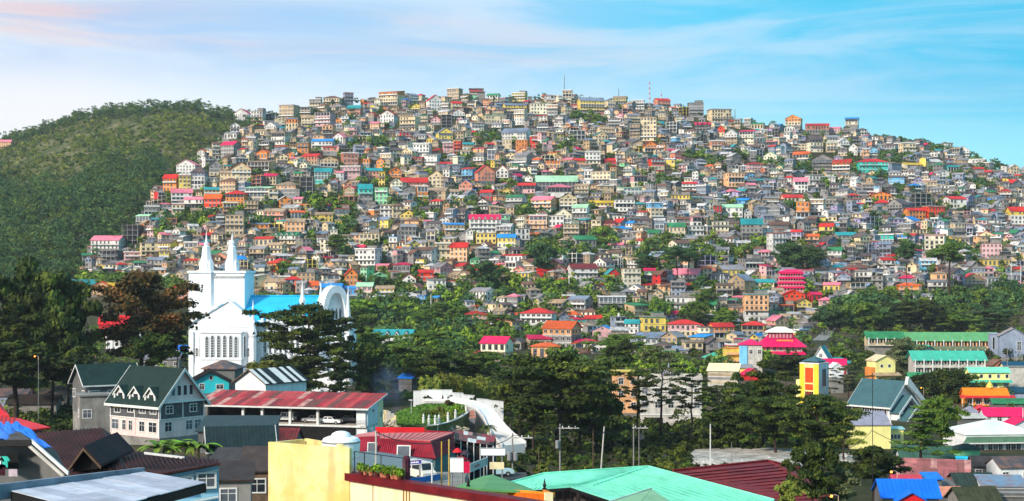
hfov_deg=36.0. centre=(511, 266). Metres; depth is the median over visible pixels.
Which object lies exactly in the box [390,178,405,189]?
hillside house
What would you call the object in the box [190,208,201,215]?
hillside house
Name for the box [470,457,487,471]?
sign board
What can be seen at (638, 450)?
utility pole
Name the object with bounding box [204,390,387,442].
carport building
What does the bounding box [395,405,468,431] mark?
lawn bank
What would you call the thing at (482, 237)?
hillside house
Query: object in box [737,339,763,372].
tall cream block
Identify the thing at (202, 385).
window
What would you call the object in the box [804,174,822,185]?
hillside house
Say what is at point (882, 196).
hillside house
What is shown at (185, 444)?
banana plant
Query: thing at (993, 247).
hillside house
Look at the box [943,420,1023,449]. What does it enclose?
long white hall
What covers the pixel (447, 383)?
bamboo clump
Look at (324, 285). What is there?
town house
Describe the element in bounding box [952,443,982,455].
dark green kiosk
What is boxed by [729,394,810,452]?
pine tree
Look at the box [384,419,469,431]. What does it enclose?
rubble bank
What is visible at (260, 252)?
hillside house
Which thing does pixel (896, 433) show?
cream annex
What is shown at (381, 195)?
hillside house
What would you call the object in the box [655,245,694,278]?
valley tree
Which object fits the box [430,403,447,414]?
garden bush
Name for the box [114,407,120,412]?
window
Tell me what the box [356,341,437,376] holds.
pine tree
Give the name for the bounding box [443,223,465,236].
hillside house
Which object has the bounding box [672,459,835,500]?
dark red tiled house
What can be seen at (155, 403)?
dormer house
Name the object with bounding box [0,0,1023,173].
sky
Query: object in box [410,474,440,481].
blue wall
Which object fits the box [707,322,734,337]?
hillside house
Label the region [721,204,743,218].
hillside house
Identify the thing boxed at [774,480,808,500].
broad tree
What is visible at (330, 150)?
hillside house
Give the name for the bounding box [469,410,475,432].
garden steps
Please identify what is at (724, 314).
valley tree
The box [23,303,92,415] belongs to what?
broad tree
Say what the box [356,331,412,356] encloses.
broad tree
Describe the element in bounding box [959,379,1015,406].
orange market
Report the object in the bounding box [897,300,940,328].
valley tree
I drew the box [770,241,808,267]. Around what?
valley tree
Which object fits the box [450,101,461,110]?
hillside house
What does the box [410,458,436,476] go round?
parked truck
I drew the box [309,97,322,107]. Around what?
hillside house
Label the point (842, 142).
hillside house
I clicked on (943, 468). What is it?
rusty roofed shed
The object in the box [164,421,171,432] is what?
window
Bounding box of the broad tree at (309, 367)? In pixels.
[268,354,346,388]
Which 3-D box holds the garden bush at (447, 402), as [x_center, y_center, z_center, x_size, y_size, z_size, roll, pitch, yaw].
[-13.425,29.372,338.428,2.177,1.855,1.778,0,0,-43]
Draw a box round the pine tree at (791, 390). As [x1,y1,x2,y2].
[765,374,808,446]
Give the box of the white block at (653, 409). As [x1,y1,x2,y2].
[639,362,702,425]
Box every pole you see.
[375,431,376,471]
[431,463,432,482]
[441,441,441,484]
[448,439,449,485]
[507,433,532,468]
[555,424,578,470]
[600,426,604,467]
[632,424,647,465]
[638,436,638,465]
[710,424,710,464]
[872,373,872,500]
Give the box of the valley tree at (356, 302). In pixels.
[350,299,384,312]
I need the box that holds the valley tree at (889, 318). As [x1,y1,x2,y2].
[874,312,908,327]
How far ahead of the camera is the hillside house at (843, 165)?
1163.59 m
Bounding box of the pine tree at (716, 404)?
[694,385,730,413]
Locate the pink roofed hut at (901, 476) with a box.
[888,474,921,478]
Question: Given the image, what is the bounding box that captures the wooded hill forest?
[0,98,250,280]
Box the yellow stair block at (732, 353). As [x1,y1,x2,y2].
[722,347,738,362]
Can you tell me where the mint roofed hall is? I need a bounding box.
[512,465,774,500]
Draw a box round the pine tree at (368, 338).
[336,317,383,392]
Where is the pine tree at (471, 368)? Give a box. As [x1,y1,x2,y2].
[452,357,492,384]
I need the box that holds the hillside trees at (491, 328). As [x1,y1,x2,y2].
[73,100,1023,375]
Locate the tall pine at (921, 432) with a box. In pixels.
[888,399,962,457]
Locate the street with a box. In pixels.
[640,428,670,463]
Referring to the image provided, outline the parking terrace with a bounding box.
[410,472,466,486]
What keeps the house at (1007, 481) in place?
on the ground at (394, 402)
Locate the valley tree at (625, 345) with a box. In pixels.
[608,339,637,357]
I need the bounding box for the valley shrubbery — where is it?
[4,301,1023,473]
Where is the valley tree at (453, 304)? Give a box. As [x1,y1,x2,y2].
[437,301,465,311]
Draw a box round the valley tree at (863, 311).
[839,300,886,331]
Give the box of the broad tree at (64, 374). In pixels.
[44,345,98,387]
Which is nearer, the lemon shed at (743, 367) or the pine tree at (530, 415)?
the pine tree at (530, 415)
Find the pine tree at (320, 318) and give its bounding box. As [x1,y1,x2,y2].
[242,301,369,391]
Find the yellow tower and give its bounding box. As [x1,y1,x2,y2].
[796,356,828,402]
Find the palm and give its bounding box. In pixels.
[477,425,496,433]
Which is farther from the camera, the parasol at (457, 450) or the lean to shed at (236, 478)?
the parasol at (457, 450)
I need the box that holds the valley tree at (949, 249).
[926,242,980,294]
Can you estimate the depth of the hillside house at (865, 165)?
1175.56 m
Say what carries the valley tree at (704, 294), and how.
on the ground at (394, 402)
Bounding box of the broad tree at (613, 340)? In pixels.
[581,333,646,358]
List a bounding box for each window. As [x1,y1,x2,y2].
[82,409,91,418]
[111,418,118,429]
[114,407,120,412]
[122,419,125,429]
[127,407,133,412]
[128,420,132,430]
[139,408,145,413]
[139,421,144,431]
[148,421,156,432]
[149,409,156,414]
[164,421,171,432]
[165,405,173,413]
[171,386,175,395]
[177,385,181,395]
[179,476,192,479]
[183,385,186,394]
[185,419,192,429]
[189,384,192,394]
[189,403,196,411]
[194,418,201,428]
[196,471,216,488]
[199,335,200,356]
[199,383,204,389]
[205,336,208,356]
[210,335,214,356]
[216,335,220,357]
[216,384,223,388]
[219,487,236,500]
[223,335,226,357]
[229,335,232,356]
[234,336,237,356]
[243,335,245,356]
[252,478,265,492]
[367,442,374,450]
[397,445,410,455]
[618,378,623,384]
[642,388,647,393]
[988,444,992,449]
[992,337,994,348]
[993,444,997,449]
[998,444,1003,449]
[1006,444,1010,449]
[1011,444,1015,449]
[1016,443,1020,449]
[1017,341,1021,350]
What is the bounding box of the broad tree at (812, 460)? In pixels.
[780,440,841,500]
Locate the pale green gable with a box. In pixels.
[610,488,668,500]
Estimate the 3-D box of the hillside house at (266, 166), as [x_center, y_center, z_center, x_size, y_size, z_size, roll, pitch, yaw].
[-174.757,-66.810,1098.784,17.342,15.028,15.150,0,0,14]
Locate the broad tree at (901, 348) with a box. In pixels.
[883,336,930,373]
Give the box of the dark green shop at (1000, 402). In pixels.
[987,398,1023,408]
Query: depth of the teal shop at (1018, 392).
450.06 m
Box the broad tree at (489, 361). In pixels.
[458,350,514,374]
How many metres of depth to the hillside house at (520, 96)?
1471.89 m
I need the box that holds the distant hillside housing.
[78,93,1023,353]
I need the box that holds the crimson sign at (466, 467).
[464,461,469,482]
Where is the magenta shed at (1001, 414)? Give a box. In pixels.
[978,407,1023,421]
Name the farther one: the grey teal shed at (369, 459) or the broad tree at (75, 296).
the broad tree at (75, 296)
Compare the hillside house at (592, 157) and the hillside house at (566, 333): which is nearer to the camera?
the hillside house at (566, 333)
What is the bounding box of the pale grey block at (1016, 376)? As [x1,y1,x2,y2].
[1004,366,1023,386]
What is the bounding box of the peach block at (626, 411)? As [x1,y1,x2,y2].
[611,369,637,417]
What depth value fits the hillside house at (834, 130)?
1386.65 m
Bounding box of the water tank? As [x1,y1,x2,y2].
[321,431,360,457]
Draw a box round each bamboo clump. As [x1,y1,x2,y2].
[417,373,442,390]
[436,369,462,392]
[456,373,474,394]
[466,375,493,400]
[490,388,510,416]
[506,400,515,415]
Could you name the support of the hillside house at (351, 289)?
on the ground at (394, 402)
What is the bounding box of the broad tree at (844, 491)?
[820,465,861,500]
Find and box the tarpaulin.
[0,421,51,448]
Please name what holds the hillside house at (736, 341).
on the ground at (394, 402)
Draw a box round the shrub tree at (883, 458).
[836,445,913,500]
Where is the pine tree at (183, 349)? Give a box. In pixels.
[169,329,193,367]
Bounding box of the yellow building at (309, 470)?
[268,438,543,500]
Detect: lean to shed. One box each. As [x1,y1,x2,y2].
[209,447,242,460]
[219,460,255,500]
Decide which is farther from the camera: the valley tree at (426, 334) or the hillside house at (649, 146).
the hillside house at (649, 146)
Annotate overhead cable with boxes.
[376,432,447,443]
[450,435,513,446]
[526,426,575,438]
[561,426,630,432]
[573,425,642,433]
[634,425,707,432]
[835,429,872,450]
[873,431,965,458]
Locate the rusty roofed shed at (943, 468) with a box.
[896,458,970,479]
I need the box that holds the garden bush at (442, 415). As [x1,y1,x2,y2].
[440,410,453,418]
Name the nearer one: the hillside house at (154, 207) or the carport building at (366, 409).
the carport building at (366, 409)
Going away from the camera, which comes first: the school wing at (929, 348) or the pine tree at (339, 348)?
the pine tree at (339, 348)
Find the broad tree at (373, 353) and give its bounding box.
[343,340,402,392]
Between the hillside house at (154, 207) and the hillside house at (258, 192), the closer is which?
the hillside house at (258, 192)
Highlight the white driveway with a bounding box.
[425,398,524,454]
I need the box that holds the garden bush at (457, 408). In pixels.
[446,404,464,413]
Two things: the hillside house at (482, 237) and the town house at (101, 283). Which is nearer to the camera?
the town house at (101, 283)
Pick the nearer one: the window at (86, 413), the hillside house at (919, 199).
the window at (86, 413)
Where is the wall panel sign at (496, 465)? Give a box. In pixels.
[490,462,503,468]
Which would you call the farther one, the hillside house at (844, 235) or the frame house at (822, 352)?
the hillside house at (844, 235)
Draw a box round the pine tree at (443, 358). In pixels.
[397,347,490,380]
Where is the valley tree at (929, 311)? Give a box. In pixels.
[904,300,955,331]
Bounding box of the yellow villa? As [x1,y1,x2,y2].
[865,354,901,379]
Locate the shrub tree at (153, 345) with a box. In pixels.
[120,332,180,365]
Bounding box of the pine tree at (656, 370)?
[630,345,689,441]
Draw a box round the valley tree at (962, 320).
[936,313,989,331]
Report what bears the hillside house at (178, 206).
on the ground at (394, 402)
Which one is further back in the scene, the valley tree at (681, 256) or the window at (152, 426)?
the valley tree at (681, 256)
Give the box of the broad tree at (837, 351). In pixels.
[802,345,866,364]
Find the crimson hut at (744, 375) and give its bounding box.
[740,368,759,379]
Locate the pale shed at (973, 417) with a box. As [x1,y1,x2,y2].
[957,413,987,424]
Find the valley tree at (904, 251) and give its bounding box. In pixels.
[894,243,922,284]
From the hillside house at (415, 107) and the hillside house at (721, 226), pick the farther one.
the hillside house at (415, 107)
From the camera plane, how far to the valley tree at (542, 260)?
870.43 m
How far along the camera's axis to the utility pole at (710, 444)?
269.90 m
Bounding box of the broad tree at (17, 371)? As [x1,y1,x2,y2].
[0,340,91,417]
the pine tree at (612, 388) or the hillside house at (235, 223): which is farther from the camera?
the hillside house at (235, 223)
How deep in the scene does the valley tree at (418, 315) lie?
751.19 m
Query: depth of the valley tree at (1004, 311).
769.16 m
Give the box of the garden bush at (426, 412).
[419,408,436,417]
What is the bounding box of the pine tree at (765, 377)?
[730,358,787,447]
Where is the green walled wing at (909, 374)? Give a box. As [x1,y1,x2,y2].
[905,372,951,385]
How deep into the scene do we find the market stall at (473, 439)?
165.00 m
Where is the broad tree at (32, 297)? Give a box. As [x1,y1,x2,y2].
[0,274,45,341]
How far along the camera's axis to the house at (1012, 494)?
200.09 m
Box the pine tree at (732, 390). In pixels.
[717,372,775,447]
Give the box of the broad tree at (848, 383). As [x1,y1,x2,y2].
[826,364,873,408]
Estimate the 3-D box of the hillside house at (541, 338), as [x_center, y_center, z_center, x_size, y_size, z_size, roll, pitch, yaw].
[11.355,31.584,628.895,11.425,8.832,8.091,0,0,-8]
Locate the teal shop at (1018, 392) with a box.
[999,387,1023,397]
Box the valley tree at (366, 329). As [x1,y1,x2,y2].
[356,327,380,334]
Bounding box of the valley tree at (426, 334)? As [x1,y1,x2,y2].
[410,330,457,342]
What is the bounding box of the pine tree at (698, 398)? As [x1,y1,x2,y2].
[663,373,726,439]
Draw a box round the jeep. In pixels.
[280,411,296,421]
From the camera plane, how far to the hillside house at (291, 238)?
928.55 m
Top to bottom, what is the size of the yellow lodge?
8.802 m
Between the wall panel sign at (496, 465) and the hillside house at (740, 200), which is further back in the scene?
the hillside house at (740, 200)
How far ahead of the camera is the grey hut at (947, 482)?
215.90 m
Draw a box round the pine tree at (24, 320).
[0,302,43,374]
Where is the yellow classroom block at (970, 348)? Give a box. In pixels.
[932,346,987,350]
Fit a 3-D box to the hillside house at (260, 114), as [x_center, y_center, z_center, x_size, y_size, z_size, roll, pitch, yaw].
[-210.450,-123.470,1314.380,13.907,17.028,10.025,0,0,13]
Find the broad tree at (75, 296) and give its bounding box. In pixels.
[50,277,103,414]
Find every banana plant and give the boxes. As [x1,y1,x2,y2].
[137,440,181,452]
[156,439,195,454]
[166,440,204,455]
[184,442,221,457]
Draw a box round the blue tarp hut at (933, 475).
[919,472,943,485]
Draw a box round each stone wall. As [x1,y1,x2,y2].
[383,410,388,421]
[387,411,395,425]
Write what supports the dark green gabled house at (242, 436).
on the ground at (394, 402)
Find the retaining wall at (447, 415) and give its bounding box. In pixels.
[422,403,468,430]
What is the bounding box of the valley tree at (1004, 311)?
[970,306,1023,327]
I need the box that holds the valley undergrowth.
[0,301,1023,494]
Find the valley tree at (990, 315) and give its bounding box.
[957,310,1004,327]
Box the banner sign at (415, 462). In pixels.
[410,459,420,476]
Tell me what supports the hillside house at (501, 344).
on the ground at (394, 402)
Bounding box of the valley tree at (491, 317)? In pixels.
[484,314,518,326]
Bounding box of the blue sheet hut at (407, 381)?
[397,373,415,393]
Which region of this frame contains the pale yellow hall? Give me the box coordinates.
[845,411,891,448]
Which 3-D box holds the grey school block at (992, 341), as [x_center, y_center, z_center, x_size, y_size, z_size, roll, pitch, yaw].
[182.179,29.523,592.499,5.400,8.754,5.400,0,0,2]
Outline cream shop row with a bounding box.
[998,361,1023,366]
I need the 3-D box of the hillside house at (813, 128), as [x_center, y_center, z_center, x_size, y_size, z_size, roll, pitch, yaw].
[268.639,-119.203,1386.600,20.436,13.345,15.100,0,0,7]
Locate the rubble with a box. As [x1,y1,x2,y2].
[692,453,854,466]
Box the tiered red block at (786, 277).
[776,269,805,292]
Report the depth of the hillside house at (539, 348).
580.49 m
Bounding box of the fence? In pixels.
[354,451,405,479]
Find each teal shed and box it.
[195,415,281,452]
[352,451,432,474]
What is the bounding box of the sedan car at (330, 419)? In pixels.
[319,416,343,424]
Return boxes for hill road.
[813,322,835,340]
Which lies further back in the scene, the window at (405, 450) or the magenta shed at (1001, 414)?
the magenta shed at (1001, 414)
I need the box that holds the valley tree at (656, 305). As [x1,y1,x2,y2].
[648,296,664,311]
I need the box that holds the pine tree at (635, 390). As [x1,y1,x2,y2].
[616,369,661,442]
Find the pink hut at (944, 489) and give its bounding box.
[939,486,959,500]
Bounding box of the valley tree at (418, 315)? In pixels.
[410,309,436,323]
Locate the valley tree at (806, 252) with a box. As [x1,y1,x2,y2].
[791,246,830,266]
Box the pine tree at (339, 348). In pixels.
[327,333,366,391]
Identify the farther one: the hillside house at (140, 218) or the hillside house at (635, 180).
the hillside house at (635, 180)
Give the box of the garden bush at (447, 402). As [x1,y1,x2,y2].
[444,400,454,404]
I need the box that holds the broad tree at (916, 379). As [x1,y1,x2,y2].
[910,372,945,394]
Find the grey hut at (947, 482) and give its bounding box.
[942,478,955,485]
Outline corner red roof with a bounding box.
[1003,416,1023,427]
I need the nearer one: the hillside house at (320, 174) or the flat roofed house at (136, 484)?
the flat roofed house at (136, 484)
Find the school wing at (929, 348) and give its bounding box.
[903,344,935,370]
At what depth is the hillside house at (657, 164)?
1131.43 m
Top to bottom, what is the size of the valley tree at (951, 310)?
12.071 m
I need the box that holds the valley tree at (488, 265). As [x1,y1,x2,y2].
[466,259,507,284]
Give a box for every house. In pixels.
[0,140,12,148]
[0,388,36,408]
[0,403,8,416]
[0,416,50,432]
[0,431,68,500]
[0,467,205,500]
[5,394,63,415]
[35,427,133,476]
[43,385,72,406]
[68,362,137,429]
[71,279,95,284]
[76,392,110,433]
[86,235,126,257]
[90,281,112,297]
[98,249,123,261]
[98,315,130,328]
[104,365,210,444]
[106,334,141,348]
[123,223,143,247]
[123,251,139,260]
[124,450,219,500]
[135,214,153,224]
[139,240,159,260]
[141,203,159,213]
[143,355,181,367]
[160,174,178,192]
[169,200,184,218]
[170,189,192,206]
[174,286,188,298]
[176,159,200,173]
[178,173,190,188]
[183,197,203,207]
[190,167,208,189]
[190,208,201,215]
[192,368,232,416]
[200,360,246,389]
[203,187,219,193]
[203,194,223,211]
[203,425,276,457]
[209,160,221,177]
[216,170,230,180]
[219,201,237,213]
[220,141,241,158]
[222,132,241,142]
[225,210,244,238]
[226,191,248,204]
[229,123,239,131]
[231,162,253,181]
[231,366,309,390]
[233,108,250,125]
[241,198,258,213]
[241,446,267,500]
[245,186,274,202]
[247,160,276,175]
[248,245,269,258]
[250,108,266,124]
[252,236,274,244]
[254,129,270,134]
[254,149,271,159]
[262,208,288,220]
[263,173,281,185]
[264,188,277,203]
[264,278,285,288]
[266,114,274,120]
[270,131,291,145]
[272,232,302,245]
[276,181,302,196]
[278,104,299,120]
[285,117,299,131]
[285,218,305,231]
[289,210,305,217]
[294,281,318,292]
[297,141,311,153]
[300,106,313,116]
[300,175,314,193]
[301,115,314,126]
[301,153,323,164]
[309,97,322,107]
[311,139,335,150]
[313,168,333,184]
[314,112,335,126]
[315,212,334,221]
[319,156,338,167]
[319,283,343,291]
[322,96,341,105]
[322,124,335,138]
[322,146,336,155]
[333,133,347,144]
[334,205,349,219]
[339,196,356,202]
[340,165,362,179]
[341,152,361,165]
[342,92,353,106]
[343,286,356,294]
[344,105,362,119]
[344,268,360,285]
[354,245,382,266]
[355,282,374,296]
[357,184,372,203]
[358,157,371,167]
[360,229,379,244]
[362,168,382,179]
[372,272,387,279]
[372,285,394,294]
[372,329,415,348]
[375,187,390,204]
[375,264,392,270]
[377,110,398,122]
[377,217,393,227]
[378,91,404,105]
[378,172,385,186]
[386,168,401,177]
[388,234,400,248]
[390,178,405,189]
[392,262,412,272]
[397,116,420,131]
[400,178,429,187]
[402,274,416,286]
[411,103,420,111]
[411,157,423,165]
[413,142,431,156]
[415,184,431,200]
[417,269,435,281]
[417,290,428,302]
[423,154,440,165]
[426,95,442,110]
[426,278,450,292]
[428,170,444,187]
[428,188,449,199]
[429,116,440,125]
[434,242,450,261]
[435,128,452,141]
[441,113,452,128]
[442,141,452,153]
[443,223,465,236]
[446,281,457,291]
[447,88,462,100]
[449,242,470,261]
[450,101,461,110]
[450,140,462,153]
[455,475,554,500]
[458,179,476,192]
[461,167,476,180]
[462,142,477,149]
[464,311,487,323]
[468,214,500,232]
[469,88,484,98]
[471,147,487,156]
[472,165,494,185]
[473,156,486,165]
[473,336,514,361]
[476,230,495,244]
[479,190,495,201]
[480,113,504,123]
[486,93,500,102]
[487,148,496,159]
[492,122,503,131]
[496,165,509,181]
[496,234,519,247]
[497,275,509,284]
[498,188,511,194]
[501,103,526,114]
[501,128,531,138]
[501,254,528,260]
[502,138,511,149]
[504,194,527,205]
[512,91,527,101]
[513,109,526,125]
[513,337,526,349]
[514,183,535,194]
[515,228,533,245]
[516,139,529,150]
[520,308,557,326]
[525,335,552,348]
[529,102,551,115]
[529,133,540,148]
[529,212,547,229]
[530,342,562,357]
[531,175,577,190]
[531,196,557,212]
[536,268,549,277]
[541,320,582,348]
[545,104,559,114]
[545,159,563,167]
[545,184,571,197]
[548,215,563,226]
[554,208,574,223]
[562,89,572,102]
[563,220,580,238]
[566,264,598,282]
[569,130,584,140]
[569,235,596,252]
[569,317,584,322]
[571,204,591,218]
[572,158,586,167]
[573,338,596,346]
[576,97,604,113]
[584,151,600,163]
[588,200,613,207]
[590,216,603,227]
[591,171,615,184]
[592,325,610,337]
[597,292,625,315]
[603,158,615,164]
[603,220,617,226]
[603,268,620,284]
[606,117,620,127]
[613,96,627,104]
[614,196,634,212]
[616,187,641,195]
[621,268,641,288]
[623,319,640,333]
[629,123,640,140]
[630,174,647,187]
[633,100,644,109]
[635,332,665,344]
[639,312,666,331]
[640,117,656,141]
[642,141,656,151]
[646,201,665,218]
[647,158,664,169]
[647,229,660,238]
[648,289,665,300]
[653,98,670,106]
[663,157,675,169]
[665,292,695,310]
[666,121,679,133]
[666,320,703,337]
[668,223,687,238]
[672,268,701,282]
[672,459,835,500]
[682,182,697,190]
[686,223,704,235]
[687,100,703,117]
[689,213,701,224]
[694,122,711,131]
[698,299,719,319]
[707,109,733,122]
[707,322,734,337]
[709,138,724,150]
[710,202,721,218]
[711,221,728,235]
[717,265,745,275]
[718,126,724,136]
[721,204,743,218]
[723,171,743,187]
[724,129,738,144]
[724,338,743,346]
[735,198,750,204]
[737,254,764,270]
[739,130,757,144]
[740,218,763,239]
[741,321,768,335]
[742,290,772,322]
[743,162,763,170]
[751,123,764,128]
[754,279,774,289]
[763,152,782,163]
[766,229,786,250]
[779,195,803,203]
[779,300,794,312]
[781,289,805,303]
[784,125,796,131]
[785,115,801,128]
[790,177,808,193]
[792,151,812,157]
[793,199,810,217]
[794,298,812,311]
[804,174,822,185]
[804,234,819,243]
[805,123,829,134]
[805,135,823,152]
[806,292,822,301]
[810,199,825,214]
[811,154,833,170]
[814,345,832,357]
[818,223,835,235]
[818,297,829,305]
[821,358,846,388]
[822,282,841,290]
[823,176,835,182]
[824,247,843,257]
[825,142,837,152]
[829,127,841,133]
[829,362,843,392]
[832,159,853,173]
[832,232,856,239]
[832,357,850,373]
[836,138,850,148]
[845,117,858,128]
[845,282,866,292]
[849,143,857,155]
[851,270,872,281]
[855,159,888,172]
[869,192,891,200]
[871,478,942,500]
[877,257,895,264]
[878,234,895,241]
[892,445,955,466]
[895,282,921,294]
[896,233,906,242]
[898,141,915,152]
[902,162,922,168]
[903,208,926,218]
[907,261,919,272]
[911,193,931,206]
[912,293,932,299]
[917,258,937,269]
[921,205,948,218]
[924,234,945,250]
[929,271,947,279]
[941,196,966,208]
[944,485,1003,500]
[946,165,959,170]
[946,472,991,485]
[948,235,966,240]
[962,406,977,412]
[964,261,978,269]
[967,455,994,471]
[968,158,985,165]
[974,195,987,202]
[974,474,1023,488]
[978,255,1010,265]
[979,239,1001,257]
[980,276,1007,288]
[983,456,1023,477]
[986,358,1001,366]
[997,488,1023,500]
[1000,273,1021,280]
[1005,207,1023,224]
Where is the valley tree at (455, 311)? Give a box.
[443,306,480,325]
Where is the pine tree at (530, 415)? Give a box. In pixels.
[510,386,557,455]
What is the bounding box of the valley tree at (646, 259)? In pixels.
[631,255,661,267]
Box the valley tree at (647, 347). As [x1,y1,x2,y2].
[636,345,669,361]
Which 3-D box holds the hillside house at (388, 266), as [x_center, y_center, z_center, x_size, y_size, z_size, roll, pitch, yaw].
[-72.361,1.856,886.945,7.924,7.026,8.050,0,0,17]
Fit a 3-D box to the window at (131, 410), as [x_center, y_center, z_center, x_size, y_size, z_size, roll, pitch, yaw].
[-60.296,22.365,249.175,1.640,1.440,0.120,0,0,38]
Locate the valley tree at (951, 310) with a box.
[934,307,968,323]
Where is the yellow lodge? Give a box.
[963,367,1012,387]
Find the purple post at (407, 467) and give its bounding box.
[402,456,409,479]
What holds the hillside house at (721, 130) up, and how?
on the ground at (394, 402)
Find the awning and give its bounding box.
[955,456,967,459]
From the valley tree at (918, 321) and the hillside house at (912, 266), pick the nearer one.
the valley tree at (918, 321)
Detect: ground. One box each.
[0,100,1023,500]
[691,447,851,465]
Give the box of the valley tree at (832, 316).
[808,309,852,330]
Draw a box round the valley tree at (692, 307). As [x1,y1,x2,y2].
[680,300,716,320]
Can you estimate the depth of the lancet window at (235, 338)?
474.87 m
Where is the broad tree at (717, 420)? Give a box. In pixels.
[676,408,747,447]
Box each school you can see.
[862,331,904,354]
[904,332,996,347]
[905,350,987,371]
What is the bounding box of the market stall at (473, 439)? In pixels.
[454,429,495,480]
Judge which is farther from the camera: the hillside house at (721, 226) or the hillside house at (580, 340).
the hillside house at (721, 226)
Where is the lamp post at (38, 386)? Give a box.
[34,356,38,419]
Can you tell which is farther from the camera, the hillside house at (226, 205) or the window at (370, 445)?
the hillside house at (226, 205)
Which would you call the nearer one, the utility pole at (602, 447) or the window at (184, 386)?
the utility pole at (602, 447)
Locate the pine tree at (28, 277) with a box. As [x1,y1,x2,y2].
[0,251,72,393]
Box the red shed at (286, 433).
[279,427,304,440]
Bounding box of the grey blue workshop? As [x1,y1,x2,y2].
[996,327,1023,360]
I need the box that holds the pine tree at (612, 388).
[553,370,624,446]
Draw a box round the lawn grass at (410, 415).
[396,403,465,425]
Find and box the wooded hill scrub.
[0,111,242,190]
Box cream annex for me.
[891,426,904,446]
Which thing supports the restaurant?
on the ground at (394, 402)
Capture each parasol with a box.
[453,448,461,456]
[459,450,470,454]
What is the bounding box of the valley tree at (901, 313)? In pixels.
[878,300,936,330]
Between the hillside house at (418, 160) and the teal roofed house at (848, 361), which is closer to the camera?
the teal roofed house at (848, 361)
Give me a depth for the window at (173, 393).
247.32 m
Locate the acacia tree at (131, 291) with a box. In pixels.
[72,266,210,365]
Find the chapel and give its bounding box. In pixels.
[847,377,924,421]
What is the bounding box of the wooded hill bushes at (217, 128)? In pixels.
[0,98,250,279]
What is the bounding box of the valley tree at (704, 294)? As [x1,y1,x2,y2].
[689,288,723,306]
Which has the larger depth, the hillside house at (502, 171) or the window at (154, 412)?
the hillside house at (502, 171)
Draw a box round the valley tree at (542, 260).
[528,242,566,269]
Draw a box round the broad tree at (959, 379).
[916,367,987,402]
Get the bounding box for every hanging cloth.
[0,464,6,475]
[9,469,17,475]
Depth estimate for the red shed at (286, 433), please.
263.29 m
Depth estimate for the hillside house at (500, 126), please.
1277.27 m
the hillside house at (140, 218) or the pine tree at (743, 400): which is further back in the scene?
the hillside house at (140, 218)
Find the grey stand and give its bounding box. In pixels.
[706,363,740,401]
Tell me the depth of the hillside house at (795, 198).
1046.11 m
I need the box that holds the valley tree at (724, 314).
[710,306,742,324]
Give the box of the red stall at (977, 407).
[973,404,984,410]
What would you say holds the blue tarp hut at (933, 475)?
on the ground at (394, 402)
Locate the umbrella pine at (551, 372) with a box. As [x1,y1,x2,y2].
[487,350,652,450]
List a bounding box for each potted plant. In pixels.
[356,462,365,473]
[360,464,368,474]
[367,465,373,475]
[371,462,380,476]
[376,464,384,476]
[379,469,387,477]
[382,465,390,477]
[387,465,395,478]
[392,467,397,479]
[396,468,404,479]
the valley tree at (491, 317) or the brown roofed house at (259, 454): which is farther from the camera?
the valley tree at (491, 317)
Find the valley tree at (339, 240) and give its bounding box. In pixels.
[324,234,348,258]
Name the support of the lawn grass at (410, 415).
on the lawn bank at (463, 421)
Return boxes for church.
[187,230,355,391]
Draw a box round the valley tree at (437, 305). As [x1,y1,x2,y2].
[413,302,450,314]
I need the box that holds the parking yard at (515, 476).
[497,472,526,480]
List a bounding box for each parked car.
[301,415,322,422]
[339,415,355,422]
[496,468,514,476]
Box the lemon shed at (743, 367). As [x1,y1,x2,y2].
[740,364,752,371]
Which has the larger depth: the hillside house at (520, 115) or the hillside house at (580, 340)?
the hillside house at (520, 115)
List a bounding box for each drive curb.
[425,399,501,447]
[432,396,525,446]
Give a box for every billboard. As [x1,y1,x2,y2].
[450,457,462,485]
[481,448,504,477]
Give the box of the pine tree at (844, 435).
[823,401,866,459]
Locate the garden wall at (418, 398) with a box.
[413,390,502,419]
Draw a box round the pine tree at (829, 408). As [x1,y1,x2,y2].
[767,393,871,441]
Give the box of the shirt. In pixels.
[0,456,9,467]
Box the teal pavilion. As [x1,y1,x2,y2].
[702,352,722,358]
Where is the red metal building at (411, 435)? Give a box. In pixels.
[355,427,455,471]
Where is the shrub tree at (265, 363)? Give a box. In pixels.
[245,359,283,369]
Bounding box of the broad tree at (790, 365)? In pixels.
[761,355,807,375]
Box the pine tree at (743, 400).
[717,387,756,440]
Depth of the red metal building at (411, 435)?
159.07 m
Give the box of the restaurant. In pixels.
[759,327,806,357]
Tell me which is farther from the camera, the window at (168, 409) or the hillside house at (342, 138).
the hillside house at (342, 138)
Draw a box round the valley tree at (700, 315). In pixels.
[686,312,711,322]
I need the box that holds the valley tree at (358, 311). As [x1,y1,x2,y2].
[350,305,375,323]
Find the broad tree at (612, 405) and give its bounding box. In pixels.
[562,393,631,453]
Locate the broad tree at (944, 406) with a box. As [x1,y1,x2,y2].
[920,394,970,442]
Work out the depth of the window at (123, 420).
250.24 m
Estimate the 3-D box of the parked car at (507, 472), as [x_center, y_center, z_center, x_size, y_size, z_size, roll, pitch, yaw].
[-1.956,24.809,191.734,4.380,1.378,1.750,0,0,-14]
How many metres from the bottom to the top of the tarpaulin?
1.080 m
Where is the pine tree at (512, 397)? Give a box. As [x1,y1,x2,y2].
[483,377,540,435]
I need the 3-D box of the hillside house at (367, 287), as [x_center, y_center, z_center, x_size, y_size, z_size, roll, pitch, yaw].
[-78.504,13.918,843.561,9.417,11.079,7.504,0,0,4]
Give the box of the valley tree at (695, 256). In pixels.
[670,251,707,282]

